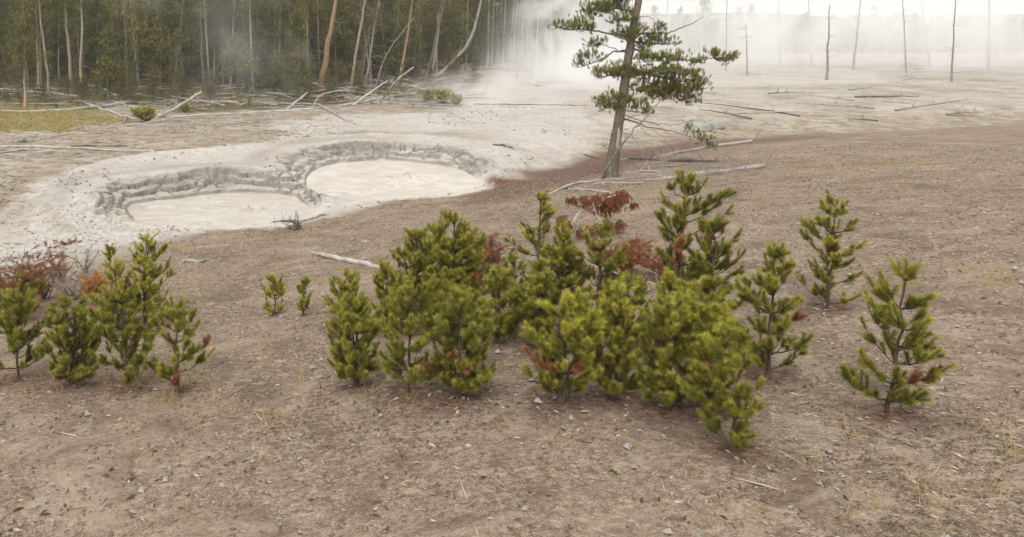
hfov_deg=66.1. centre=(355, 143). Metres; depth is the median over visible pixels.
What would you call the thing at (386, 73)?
pine sapling
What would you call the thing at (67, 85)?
pine sapling
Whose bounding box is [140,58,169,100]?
pine sapling
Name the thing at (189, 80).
pine sapling
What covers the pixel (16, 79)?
pine sapling
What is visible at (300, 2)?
forest pine
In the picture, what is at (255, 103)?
fallen log
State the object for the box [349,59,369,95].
pine sapling
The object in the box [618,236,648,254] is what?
dead shrub
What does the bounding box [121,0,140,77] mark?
forest pine
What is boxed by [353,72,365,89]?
pine sapling
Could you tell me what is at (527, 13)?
forest pine
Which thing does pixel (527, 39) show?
dead snag
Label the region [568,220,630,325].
young pine
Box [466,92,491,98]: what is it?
fallen log
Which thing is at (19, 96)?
pine sapling
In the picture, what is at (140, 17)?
forest pine
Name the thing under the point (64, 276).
dead shrub
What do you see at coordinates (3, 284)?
dead shrub
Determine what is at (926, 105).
fallen log
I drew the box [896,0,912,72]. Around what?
dead snag
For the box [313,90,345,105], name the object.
fallen log
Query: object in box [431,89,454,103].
bush
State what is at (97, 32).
forest pine
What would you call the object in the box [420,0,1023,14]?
sky
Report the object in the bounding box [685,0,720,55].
misty pine
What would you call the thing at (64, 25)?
forest pine
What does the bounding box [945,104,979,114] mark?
fallen log
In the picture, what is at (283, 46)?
forest pine
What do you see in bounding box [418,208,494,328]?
young pine
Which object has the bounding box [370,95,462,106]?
fallen log
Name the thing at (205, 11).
forest pine
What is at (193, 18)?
forest pine
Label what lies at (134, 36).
forest pine
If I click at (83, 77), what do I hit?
pine sapling
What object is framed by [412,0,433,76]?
forest pine
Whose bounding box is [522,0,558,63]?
forest pine
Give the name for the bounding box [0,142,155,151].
fallen log
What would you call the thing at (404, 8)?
forest pine
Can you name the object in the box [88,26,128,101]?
forest pine
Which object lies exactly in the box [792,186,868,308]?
young pine
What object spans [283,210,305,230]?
uprooted stump
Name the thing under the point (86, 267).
dead shrub
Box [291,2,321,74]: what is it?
forest pine
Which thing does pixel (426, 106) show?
fallen log
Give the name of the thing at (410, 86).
fallen log
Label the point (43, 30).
forest pine
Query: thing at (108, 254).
young pine
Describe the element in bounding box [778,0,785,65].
dead snag
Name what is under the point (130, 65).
pine sapling
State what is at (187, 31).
forest pine
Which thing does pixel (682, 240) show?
young pine
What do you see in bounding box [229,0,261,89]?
forest pine
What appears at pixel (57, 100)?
fallen log
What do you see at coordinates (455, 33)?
forest pine
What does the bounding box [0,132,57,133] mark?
fallen log
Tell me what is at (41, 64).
forest pine
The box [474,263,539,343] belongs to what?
young pine
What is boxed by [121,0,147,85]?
forest pine
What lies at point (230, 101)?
fallen log
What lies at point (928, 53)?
dead snag
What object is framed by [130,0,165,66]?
forest pine
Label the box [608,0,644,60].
misty pine
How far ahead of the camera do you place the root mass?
39.19 m
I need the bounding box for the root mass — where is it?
[10,136,30,142]
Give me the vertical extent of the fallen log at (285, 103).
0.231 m
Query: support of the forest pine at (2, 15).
on the ground at (244, 159)
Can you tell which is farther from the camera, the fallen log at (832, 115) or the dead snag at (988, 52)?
the dead snag at (988, 52)
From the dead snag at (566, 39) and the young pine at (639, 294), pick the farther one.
the dead snag at (566, 39)
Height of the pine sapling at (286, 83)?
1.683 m
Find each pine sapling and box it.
[0,67,8,99]
[1,91,14,104]
[3,61,22,86]
[4,53,31,98]
[15,93,23,104]
[26,74,43,94]
[34,82,53,102]
[52,76,64,92]
[59,75,73,91]
[62,56,76,81]
[66,72,88,98]
[68,51,91,92]
[72,74,91,92]
[72,78,91,99]
[89,79,105,98]
[95,58,119,99]
[96,50,109,81]
[112,73,134,98]
[119,49,140,88]
[122,66,145,103]
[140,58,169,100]
[144,61,160,90]
[163,46,191,97]
[169,63,194,99]
[178,53,200,88]
[201,64,216,92]
[202,70,224,95]
[202,82,218,102]
[231,59,257,92]
[232,67,243,86]
[272,51,287,90]
[277,80,290,98]
[285,67,304,100]
[298,78,317,97]
[303,63,315,91]
[303,88,314,101]
[315,60,332,90]
[319,67,337,101]
[324,77,341,95]
[327,58,349,93]
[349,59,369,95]
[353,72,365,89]
[378,64,392,89]
[392,61,410,93]
[407,60,424,82]
[421,65,436,83]
[435,40,455,76]
[442,55,458,85]
[451,57,464,83]
[467,52,481,82]
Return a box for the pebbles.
[5,144,1023,536]
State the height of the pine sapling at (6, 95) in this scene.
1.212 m
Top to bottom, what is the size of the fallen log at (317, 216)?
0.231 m
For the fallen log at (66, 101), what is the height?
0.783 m
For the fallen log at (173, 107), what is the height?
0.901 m
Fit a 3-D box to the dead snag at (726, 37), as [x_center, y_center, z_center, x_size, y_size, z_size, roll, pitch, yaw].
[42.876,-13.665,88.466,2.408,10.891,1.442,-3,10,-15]
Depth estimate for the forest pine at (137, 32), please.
80.53 m
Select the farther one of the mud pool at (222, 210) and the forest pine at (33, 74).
the forest pine at (33, 74)
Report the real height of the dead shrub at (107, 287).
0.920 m
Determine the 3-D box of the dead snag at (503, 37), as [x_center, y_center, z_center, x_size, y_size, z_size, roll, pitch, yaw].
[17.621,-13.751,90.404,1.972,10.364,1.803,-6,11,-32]
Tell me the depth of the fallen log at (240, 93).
60.95 m
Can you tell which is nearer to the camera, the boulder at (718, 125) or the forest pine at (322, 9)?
the boulder at (718, 125)
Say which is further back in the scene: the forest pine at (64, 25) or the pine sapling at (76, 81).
the forest pine at (64, 25)
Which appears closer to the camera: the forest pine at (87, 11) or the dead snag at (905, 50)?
the forest pine at (87, 11)
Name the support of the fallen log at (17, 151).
on the ground at (244, 159)
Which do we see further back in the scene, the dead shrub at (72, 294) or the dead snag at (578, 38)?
the dead snag at (578, 38)
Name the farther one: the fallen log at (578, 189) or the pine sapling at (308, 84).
the pine sapling at (308, 84)
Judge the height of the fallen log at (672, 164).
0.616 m
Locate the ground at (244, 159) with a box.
[0,11,1023,536]
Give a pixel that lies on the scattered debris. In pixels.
(275, 133)
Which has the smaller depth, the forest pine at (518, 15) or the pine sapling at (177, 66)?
the pine sapling at (177, 66)
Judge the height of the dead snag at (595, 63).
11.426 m
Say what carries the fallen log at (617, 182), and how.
on the ground at (244, 159)
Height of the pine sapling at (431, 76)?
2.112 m
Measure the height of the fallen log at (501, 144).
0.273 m
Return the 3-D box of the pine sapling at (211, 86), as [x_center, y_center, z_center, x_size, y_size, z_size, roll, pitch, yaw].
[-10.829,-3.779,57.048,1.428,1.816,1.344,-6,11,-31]
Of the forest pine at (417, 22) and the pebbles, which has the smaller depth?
the pebbles
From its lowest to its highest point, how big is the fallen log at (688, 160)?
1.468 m
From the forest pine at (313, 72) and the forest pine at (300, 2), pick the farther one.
the forest pine at (313, 72)
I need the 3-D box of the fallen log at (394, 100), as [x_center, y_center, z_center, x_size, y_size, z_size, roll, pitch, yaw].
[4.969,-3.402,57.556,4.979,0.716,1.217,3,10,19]
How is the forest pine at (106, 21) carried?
on the ground at (244, 159)
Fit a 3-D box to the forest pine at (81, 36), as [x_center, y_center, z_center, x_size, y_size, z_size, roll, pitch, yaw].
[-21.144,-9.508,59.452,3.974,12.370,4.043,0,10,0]
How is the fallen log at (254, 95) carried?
on the ground at (244, 159)
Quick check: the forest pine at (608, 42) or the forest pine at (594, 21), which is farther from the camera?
the forest pine at (608, 42)
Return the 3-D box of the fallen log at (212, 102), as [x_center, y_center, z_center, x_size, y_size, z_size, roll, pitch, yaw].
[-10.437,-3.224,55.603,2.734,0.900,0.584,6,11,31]
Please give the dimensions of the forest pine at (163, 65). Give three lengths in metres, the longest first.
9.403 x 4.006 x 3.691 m
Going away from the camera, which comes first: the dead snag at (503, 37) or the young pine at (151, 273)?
the young pine at (151, 273)
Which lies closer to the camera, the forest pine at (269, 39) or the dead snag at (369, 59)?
the dead snag at (369, 59)
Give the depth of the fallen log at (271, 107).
53.22 m
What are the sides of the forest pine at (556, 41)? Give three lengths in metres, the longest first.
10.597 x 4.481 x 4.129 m
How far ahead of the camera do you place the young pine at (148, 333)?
9.76 m
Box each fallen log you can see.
[0,88,84,97]
[0,97,69,104]
[0,100,135,112]
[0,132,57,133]
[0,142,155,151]
[0,150,36,153]
[7,92,42,96]
[15,93,92,103]
[19,88,103,92]
[26,132,76,141]
[34,93,91,99]
[41,92,93,105]
[69,267,82,293]
[71,145,127,146]
[84,103,135,119]
[105,119,165,127]
[128,98,165,103]
[136,88,180,102]
[155,101,193,111]
[156,89,201,117]
[169,108,313,117]
[177,256,211,263]
[189,98,225,107]
[190,99,238,103]
[193,80,259,88]
[197,97,224,105]
[198,82,243,88]
[207,89,241,105]
[231,89,258,96]
[235,98,272,104]
[239,91,268,96]
[247,104,278,108]
[260,92,333,97]
[260,102,319,104]
[272,211,293,222]
[281,103,321,108]
[282,94,318,101]
[286,92,308,108]
[299,211,329,222]
[311,251,379,268]
[312,85,350,92]
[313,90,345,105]
[317,82,375,95]
[318,104,360,125]
[324,78,376,92]
[327,98,366,102]
[335,94,408,99]
[337,88,413,106]
[347,98,380,104]
[352,80,387,105]
[352,94,393,101]
[368,85,444,87]
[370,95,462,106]
[382,67,413,98]
[382,89,418,99]
[388,94,449,103]
[389,80,434,92]
[394,75,453,95]
[404,101,452,106]
[418,69,461,79]
[440,81,470,90]
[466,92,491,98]
[476,103,586,105]
[493,143,512,147]
[536,76,574,82]
[536,80,569,86]
[547,170,621,194]
[564,68,591,71]
[568,188,610,192]
[589,169,643,183]
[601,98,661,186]
[602,269,654,284]
[618,155,770,181]
[620,129,761,159]
[622,159,669,178]
[625,155,659,172]
[628,152,718,161]
[631,156,665,171]
[657,144,696,156]
[659,155,681,166]
[674,160,725,182]
[699,101,799,116]
[699,104,751,118]
[733,108,826,113]
[768,85,803,93]
[793,92,853,100]
[796,96,874,108]
[811,112,853,117]
[830,97,909,103]
[846,114,877,120]
[848,85,874,89]
[854,92,918,97]
[868,69,943,80]
[894,97,967,110]
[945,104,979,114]
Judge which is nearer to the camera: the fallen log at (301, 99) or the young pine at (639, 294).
the young pine at (639, 294)
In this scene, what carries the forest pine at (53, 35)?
on the ground at (244, 159)
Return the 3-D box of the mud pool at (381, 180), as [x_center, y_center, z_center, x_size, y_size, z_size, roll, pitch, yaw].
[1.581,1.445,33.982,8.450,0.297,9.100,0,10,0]
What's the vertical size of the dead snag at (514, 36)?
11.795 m
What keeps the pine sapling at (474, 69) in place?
on the ground at (244, 159)
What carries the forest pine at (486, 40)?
on the ground at (244, 159)
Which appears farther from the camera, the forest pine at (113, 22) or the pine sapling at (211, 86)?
the forest pine at (113, 22)
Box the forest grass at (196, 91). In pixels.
[0,71,478,109]
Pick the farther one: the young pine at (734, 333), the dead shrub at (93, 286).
the dead shrub at (93, 286)
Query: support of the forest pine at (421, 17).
on the ground at (244, 159)
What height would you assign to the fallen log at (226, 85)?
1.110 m
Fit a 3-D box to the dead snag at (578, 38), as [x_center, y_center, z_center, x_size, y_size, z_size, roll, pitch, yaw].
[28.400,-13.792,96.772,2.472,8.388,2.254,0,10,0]
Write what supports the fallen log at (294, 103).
on the ground at (244, 159)
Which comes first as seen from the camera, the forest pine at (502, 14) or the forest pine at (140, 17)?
the forest pine at (140, 17)
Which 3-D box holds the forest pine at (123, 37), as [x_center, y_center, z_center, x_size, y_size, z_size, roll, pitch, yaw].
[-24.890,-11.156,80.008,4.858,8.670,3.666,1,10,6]
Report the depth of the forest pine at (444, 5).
67.00 m
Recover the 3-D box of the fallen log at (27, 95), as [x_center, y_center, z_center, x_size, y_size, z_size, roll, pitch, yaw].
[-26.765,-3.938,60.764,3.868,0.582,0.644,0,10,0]
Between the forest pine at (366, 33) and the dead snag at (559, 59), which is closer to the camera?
the forest pine at (366, 33)
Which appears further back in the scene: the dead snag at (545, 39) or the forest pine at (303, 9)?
the dead snag at (545, 39)
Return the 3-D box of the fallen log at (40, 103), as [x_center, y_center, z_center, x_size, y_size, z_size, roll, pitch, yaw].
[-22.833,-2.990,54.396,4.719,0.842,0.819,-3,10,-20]
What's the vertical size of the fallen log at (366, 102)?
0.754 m
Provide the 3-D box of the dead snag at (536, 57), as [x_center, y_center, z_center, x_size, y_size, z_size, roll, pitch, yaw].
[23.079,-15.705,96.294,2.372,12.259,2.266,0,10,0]
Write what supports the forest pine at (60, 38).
on the ground at (244, 159)
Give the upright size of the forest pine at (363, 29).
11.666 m
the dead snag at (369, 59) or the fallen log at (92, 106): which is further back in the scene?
the dead snag at (369, 59)
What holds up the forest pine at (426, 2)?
on the ground at (244, 159)
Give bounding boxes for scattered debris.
[0,98,626,190]
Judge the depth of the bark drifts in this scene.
7.87 m
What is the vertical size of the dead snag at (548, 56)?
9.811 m
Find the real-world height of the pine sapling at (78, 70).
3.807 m
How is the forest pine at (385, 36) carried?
on the ground at (244, 159)
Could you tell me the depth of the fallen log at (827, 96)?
58.27 m
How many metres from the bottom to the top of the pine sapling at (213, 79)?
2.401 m
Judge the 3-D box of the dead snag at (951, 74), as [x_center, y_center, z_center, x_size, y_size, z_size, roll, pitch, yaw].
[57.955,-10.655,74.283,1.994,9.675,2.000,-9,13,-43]
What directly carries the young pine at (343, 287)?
on the ground at (244, 159)
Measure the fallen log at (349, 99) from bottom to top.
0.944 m
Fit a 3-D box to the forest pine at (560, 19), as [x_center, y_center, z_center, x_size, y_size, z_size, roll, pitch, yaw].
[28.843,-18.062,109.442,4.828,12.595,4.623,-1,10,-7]
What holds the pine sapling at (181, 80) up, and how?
on the ground at (244, 159)
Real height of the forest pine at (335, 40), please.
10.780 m
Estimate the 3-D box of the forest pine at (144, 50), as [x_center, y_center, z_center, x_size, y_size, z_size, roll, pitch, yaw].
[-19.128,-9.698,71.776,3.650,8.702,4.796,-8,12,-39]
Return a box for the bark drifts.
[0,144,1019,536]
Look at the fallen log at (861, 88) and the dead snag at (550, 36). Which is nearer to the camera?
the fallen log at (861, 88)
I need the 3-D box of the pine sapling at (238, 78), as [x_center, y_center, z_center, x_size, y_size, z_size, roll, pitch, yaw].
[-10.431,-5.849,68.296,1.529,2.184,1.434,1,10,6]
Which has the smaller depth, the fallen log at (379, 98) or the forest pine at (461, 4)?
the fallen log at (379, 98)
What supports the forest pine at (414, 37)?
on the ground at (244, 159)
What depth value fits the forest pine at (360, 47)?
77.58 m
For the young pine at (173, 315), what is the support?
on the ground at (244, 159)
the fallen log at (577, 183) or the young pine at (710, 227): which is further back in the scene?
the fallen log at (577, 183)
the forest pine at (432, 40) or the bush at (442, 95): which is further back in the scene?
the forest pine at (432, 40)
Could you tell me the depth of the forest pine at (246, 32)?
71.16 m
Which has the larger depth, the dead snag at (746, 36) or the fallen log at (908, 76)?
the dead snag at (746, 36)
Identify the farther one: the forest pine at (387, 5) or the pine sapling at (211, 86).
the forest pine at (387, 5)
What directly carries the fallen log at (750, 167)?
on the ground at (244, 159)
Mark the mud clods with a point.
(267, 180)
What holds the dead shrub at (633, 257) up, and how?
on the ground at (244, 159)
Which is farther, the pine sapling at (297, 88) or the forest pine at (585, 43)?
the forest pine at (585, 43)
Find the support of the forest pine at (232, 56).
on the ground at (244, 159)
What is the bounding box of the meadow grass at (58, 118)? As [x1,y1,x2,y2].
[0,104,139,132]
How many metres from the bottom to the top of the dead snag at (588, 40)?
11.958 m
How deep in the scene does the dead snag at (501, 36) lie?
112.36 m
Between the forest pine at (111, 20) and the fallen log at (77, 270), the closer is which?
the fallen log at (77, 270)
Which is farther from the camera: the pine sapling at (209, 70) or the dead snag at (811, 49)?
the dead snag at (811, 49)
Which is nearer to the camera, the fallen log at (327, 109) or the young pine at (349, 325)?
the young pine at (349, 325)
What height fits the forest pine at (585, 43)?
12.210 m
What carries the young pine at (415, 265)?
on the ground at (244, 159)
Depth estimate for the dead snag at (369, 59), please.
65.16 m
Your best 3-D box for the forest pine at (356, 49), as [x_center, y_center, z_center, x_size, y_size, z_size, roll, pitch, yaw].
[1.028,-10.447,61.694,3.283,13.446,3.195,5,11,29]
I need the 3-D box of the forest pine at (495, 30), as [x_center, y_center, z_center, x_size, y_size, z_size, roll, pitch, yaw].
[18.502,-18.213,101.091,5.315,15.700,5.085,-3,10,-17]
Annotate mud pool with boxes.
[127,193,314,228]
[306,160,485,199]
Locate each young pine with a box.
[0,282,58,378]
[9,267,47,319]
[34,292,102,385]
[86,282,165,384]
[88,257,143,331]
[101,242,118,288]
[114,232,178,322]
[143,296,217,390]
[258,272,287,314]
[296,275,312,314]
[322,266,371,313]
[323,290,385,385]
[369,258,399,329]
[376,270,461,390]
[380,226,441,322]
[415,282,499,397]
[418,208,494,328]
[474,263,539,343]
[485,250,528,330]
[501,189,565,295]
[505,256,559,349]
[518,285,609,403]
[521,219,594,337]
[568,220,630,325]
[575,275,648,396]
[602,269,650,338]
[629,290,709,409]
[637,266,692,347]
[652,168,743,309]
[665,292,745,411]
[674,315,767,450]
[683,214,749,310]
[685,274,731,343]
[732,238,815,379]
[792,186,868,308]
[835,253,957,414]
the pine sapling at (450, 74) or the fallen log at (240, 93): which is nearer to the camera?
the fallen log at (240, 93)
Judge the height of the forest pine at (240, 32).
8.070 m
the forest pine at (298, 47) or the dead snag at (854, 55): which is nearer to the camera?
the forest pine at (298, 47)
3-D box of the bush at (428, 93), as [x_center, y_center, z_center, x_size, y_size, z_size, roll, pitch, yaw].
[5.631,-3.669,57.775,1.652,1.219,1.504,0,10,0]
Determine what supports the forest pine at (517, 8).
on the ground at (244, 159)
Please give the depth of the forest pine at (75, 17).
69.46 m
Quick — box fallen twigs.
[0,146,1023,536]
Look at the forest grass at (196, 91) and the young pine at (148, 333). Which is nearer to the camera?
the young pine at (148, 333)
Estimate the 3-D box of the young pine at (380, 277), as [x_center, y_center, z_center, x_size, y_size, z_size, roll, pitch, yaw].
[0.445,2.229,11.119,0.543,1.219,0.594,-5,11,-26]
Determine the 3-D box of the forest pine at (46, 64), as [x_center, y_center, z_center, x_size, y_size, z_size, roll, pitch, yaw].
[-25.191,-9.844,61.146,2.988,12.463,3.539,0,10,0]
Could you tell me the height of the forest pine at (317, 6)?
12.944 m
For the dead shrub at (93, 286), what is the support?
on the ground at (244, 159)
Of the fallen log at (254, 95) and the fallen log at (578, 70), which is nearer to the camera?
the fallen log at (254, 95)
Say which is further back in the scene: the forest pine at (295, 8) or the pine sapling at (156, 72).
the forest pine at (295, 8)
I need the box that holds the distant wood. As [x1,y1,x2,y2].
[5,0,1023,62]
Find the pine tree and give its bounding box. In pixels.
[547,0,740,178]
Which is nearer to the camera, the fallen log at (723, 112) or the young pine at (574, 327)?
the young pine at (574, 327)
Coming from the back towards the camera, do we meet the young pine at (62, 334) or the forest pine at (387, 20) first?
the forest pine at (387, 20)
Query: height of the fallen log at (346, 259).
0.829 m
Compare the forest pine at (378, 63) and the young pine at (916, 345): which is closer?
the young pine at (916, 345)
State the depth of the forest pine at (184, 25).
77.46 m
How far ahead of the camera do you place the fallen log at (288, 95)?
61.93 m
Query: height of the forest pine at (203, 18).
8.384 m
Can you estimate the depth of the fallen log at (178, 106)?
50.76 m
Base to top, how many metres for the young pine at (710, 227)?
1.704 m
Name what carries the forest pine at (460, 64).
on the ground at (244, 159)
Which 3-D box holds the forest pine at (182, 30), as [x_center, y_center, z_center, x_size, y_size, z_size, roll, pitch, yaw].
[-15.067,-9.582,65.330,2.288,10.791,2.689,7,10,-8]
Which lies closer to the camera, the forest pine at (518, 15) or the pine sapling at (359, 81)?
the pine sapling at (359, 81)
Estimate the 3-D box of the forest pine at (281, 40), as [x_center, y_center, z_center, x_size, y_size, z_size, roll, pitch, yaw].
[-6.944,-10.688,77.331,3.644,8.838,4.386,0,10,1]
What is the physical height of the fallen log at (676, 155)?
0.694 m
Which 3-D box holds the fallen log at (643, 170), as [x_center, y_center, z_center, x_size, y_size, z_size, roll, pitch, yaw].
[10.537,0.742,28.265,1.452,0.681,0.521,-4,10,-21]
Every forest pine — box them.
[0,0,12,74]
[0,0,42,82]
[0,2,12,40]
[0,10,23,79]
[0,19,9,77]
[1,10,53,107]
[12,0,34,82]
[15,0,64,86]
[16,0,51,87]
[18,1,43,76]
[20,0,50,95]
[29,1,50,64]
[30,0,48,73]
[33,5,50,47]
[35,0,78,82]
[42,0,76,69]
[42,6,73,61]
[44,12,74,76]
[46,0,79,92]
[48,0,70,80]
[65,22,95,78]
[66,5,90,70]
[68,0,93,73]
[68,0,109,97]
[69,0,91,53]
[74,0,114,82]
[76,1,99,77]
[79,2,111,63]
[84,0,122,67]
[85,5,121,77]
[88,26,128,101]
[93,0,158,100]
[94,1,124,69]
[101,0,120,81]
[103,0,139,83]
[111,0,131,70]
[117,1,143,72]
[120,0,149,73]
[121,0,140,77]
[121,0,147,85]
[123,2,147,82]
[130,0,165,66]
[135,0,167,82]
[146,0,190,87]
[147,0,190,84]
[148,2,168,84]
[165,0,192,89]
[172,0,199,74]
[173,1,200,73]
[174,0,222,90]
[178,0,205,78]
[182,0,219,85]
[186,4,198,78]
[187,0,214,89]
[194,1,217,78]
[196,0,227,89]
[196,3,217,77]
[204,0,236,88]
[209,0,247,83]
[209,6,239,83]
[211,32,260,97]
[222,0,242,86]
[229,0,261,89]
[230,2,272,73]
[230,6,254,78]
[232,1,249,80]
[234,1,270,47]
[239,0,280,87]
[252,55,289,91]
[256,0,271,82]
[257,0,272,56]
[259,0,281,62]
[260,0,288,52]
[264,0,292,81]
[267,0,294,80]
[268,0,282,61]
[272,0,302,63]
[277,9,318,97]
[280,0,306,70]
[284,0,314,63]
[286,0,301,60]
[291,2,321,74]
[294,0,318,74]
[298,0,317,79]
[304,0,325,71]
[306,0,334,77]
[310,0,364,85]
[312,0,327,63]
[317,14,360,77]
[321,0,349,72]
[323,0,362,82]
[336,3,353,82]
[347,0,356,73]
[348,0,368,93]
[348,0,384,71]
[350,0,378,84]
[352,0,383,87]
[359,0,379,72]
[360,14,392,81]
[364,0,379,83]
[369,0,396,76]
[374,0,392,75]
[375,0,408,75]
[375,2,397,61]
[383,0,417,28]
[384,10,417,78]
[386,0,428,39]
[389,0,411,75]
[396,0,428,91]
[396,6,429,76]
[400,4,430,65]
[406,2,427,70]
[410,1,433,66]
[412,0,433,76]
[414,2,428,75]
[417,0,450,69]
[421,1,451,68]
[422,0,464,87]
[425,0,455,77]
[429,0,443,73]
[439,0,478,71]
[440,2,474,67]
[448,0,477,62]
[456,1,467,66]
[459,0,462,72]
[462,0,498,65]
[463,0,469,69]
[464,0,493,63]
[470,0,497,63]
[470,3,502,61]
[474,0,518,62]
[483,0,489,66]
[485,0,494,65]
[492,0,514,46]
[497,0,524,60]
[498,0,513,55]
[501,0,528,49]
[503,0,524,43]
[516,0,544,59]
[520,0,536,47]
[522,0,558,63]
[533,0,560,58]
[539,0,564,61]
[539,0,586,64]
[544,0,564,59]
[556,0,582,62]
[570,1,594,51]
[573,0,602,64]
[573,0,608,62]
[579,20,604,58]
[594,11,615,61]
[596,14,616,57]
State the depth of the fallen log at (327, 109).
51.05 m
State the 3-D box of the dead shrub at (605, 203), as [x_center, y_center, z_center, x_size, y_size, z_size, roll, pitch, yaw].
[5.400,1.642,17.177,1.975,1.240,0.896,0,10,0]
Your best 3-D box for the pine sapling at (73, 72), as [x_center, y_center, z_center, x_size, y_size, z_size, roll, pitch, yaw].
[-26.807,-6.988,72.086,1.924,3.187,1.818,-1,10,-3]
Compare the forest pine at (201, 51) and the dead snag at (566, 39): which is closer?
the forest pine at (201, 51)
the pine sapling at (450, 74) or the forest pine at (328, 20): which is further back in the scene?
the forest pine at (328, 20)
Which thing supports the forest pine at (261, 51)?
on the ground at (244, 159)
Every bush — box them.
[130,104,156,121]
[177,102,190,111]
[420,88,439,99]
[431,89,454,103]
[448,94,462,104]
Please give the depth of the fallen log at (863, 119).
49.86 m
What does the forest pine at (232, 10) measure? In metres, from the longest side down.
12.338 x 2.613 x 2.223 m
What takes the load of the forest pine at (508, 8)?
on the ground at (244, 159)
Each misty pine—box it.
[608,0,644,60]
[663,2,667,58]
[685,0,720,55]
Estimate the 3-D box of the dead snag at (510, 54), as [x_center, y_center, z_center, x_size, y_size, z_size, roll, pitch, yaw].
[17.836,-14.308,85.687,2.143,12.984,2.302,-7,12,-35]
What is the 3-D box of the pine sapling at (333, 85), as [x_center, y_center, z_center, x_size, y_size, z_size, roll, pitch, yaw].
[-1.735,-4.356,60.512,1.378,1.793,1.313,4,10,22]
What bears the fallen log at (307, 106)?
on the ground at (244, 159)
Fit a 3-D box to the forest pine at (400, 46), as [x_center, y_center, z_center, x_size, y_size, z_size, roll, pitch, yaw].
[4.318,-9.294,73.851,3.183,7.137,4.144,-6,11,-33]
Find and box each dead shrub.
[0,242,72,309]
[3,249,71,298]
[37,244,77,282]
[40,268,105,299]
[52,238,81,245]
[73,247,98,273]
[74,269,119,304]
[87,275,115,316]
[460,261,491,289]
[477,230,517,273]
[553,189,639,240]
[588,232,657,275]
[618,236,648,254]
[640,245,688,281]
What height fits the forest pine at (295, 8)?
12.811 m
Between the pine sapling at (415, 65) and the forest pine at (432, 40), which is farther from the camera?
the forest pine at (432, 40)
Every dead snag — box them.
[310,0,347,94]
[352,0,394,87]
[373,17,414,92]
[433,0,487,78]
[492,2,501,63]
[500,3,502,58]
[501,0,512,69]
[507,0,514,71]
[508,1,525,76]
[512,0,519,65]
[515,4,523,69]
[517,0,526,62]
[522,7,529,65]
[526,4,536,62]
[530,0,539,73]
[535,4,545,65]
[541,0,554,68]
[544,2,555,65]
[545,0,558,70]
[556,0,566,68]
[561,1,575,65]
[569,0,578,66]
[573,1,586,65]
[586,0,593,65]
[594,1,600,64]
[721,0,735,70]
[740,25,755,75]
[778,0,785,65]
[807,0,813,63]
[823,5,840,79]
[851,0,864,69]
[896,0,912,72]
[916,0,932,65]
[939,0,963,81]
[976,0,992,68]
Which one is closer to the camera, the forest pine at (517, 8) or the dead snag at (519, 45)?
the dead snag at (519, 45)
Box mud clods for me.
[64,140,513,232]
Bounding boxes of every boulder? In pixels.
[681,116,705,122]
[683,122,713,131]
[706,121,725,129]
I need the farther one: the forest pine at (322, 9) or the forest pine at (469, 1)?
the forest pine at (469, 1)
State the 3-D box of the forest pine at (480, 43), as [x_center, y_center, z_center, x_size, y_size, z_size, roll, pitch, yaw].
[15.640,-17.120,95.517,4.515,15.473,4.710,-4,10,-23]
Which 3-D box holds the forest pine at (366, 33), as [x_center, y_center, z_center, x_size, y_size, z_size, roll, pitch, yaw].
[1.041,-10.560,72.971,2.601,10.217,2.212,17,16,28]
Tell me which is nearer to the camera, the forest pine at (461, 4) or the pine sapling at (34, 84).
the pine sapling at (34, 84)
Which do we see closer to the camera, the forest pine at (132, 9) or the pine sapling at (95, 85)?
the pine sapling at (95, 85)
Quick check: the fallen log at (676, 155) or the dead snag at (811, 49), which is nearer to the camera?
the fallen log at (676, 155)
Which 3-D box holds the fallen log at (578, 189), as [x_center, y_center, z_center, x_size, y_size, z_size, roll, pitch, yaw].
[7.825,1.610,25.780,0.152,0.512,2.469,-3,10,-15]
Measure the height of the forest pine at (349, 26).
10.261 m
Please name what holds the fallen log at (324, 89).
on the ground at (244, 159)
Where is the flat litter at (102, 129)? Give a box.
[0,110,382,223]
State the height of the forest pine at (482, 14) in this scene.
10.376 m
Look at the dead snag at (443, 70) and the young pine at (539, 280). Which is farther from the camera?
the dead snag at (443, 70)
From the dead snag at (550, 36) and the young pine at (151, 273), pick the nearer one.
the young pine at (151, 273)
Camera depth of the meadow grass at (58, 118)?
47.93 m
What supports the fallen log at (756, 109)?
on the ground at (244, 159)
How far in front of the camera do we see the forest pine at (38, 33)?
80.09 m
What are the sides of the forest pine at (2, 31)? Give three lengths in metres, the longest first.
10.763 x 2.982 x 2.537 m
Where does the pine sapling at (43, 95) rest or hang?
on the ground at (244, 159)
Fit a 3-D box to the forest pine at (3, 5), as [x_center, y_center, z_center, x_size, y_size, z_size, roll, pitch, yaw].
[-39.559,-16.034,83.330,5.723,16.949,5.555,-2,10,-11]
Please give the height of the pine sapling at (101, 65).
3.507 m
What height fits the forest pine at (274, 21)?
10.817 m
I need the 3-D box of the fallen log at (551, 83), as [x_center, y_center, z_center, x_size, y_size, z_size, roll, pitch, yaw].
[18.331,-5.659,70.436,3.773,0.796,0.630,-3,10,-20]
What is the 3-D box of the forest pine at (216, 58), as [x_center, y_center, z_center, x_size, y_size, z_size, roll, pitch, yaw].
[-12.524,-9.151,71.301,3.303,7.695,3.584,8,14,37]
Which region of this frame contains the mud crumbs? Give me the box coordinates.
[0,196,400,259]
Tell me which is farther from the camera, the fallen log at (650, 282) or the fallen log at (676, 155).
the fallen log at (676, 155)
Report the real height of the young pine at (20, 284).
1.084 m

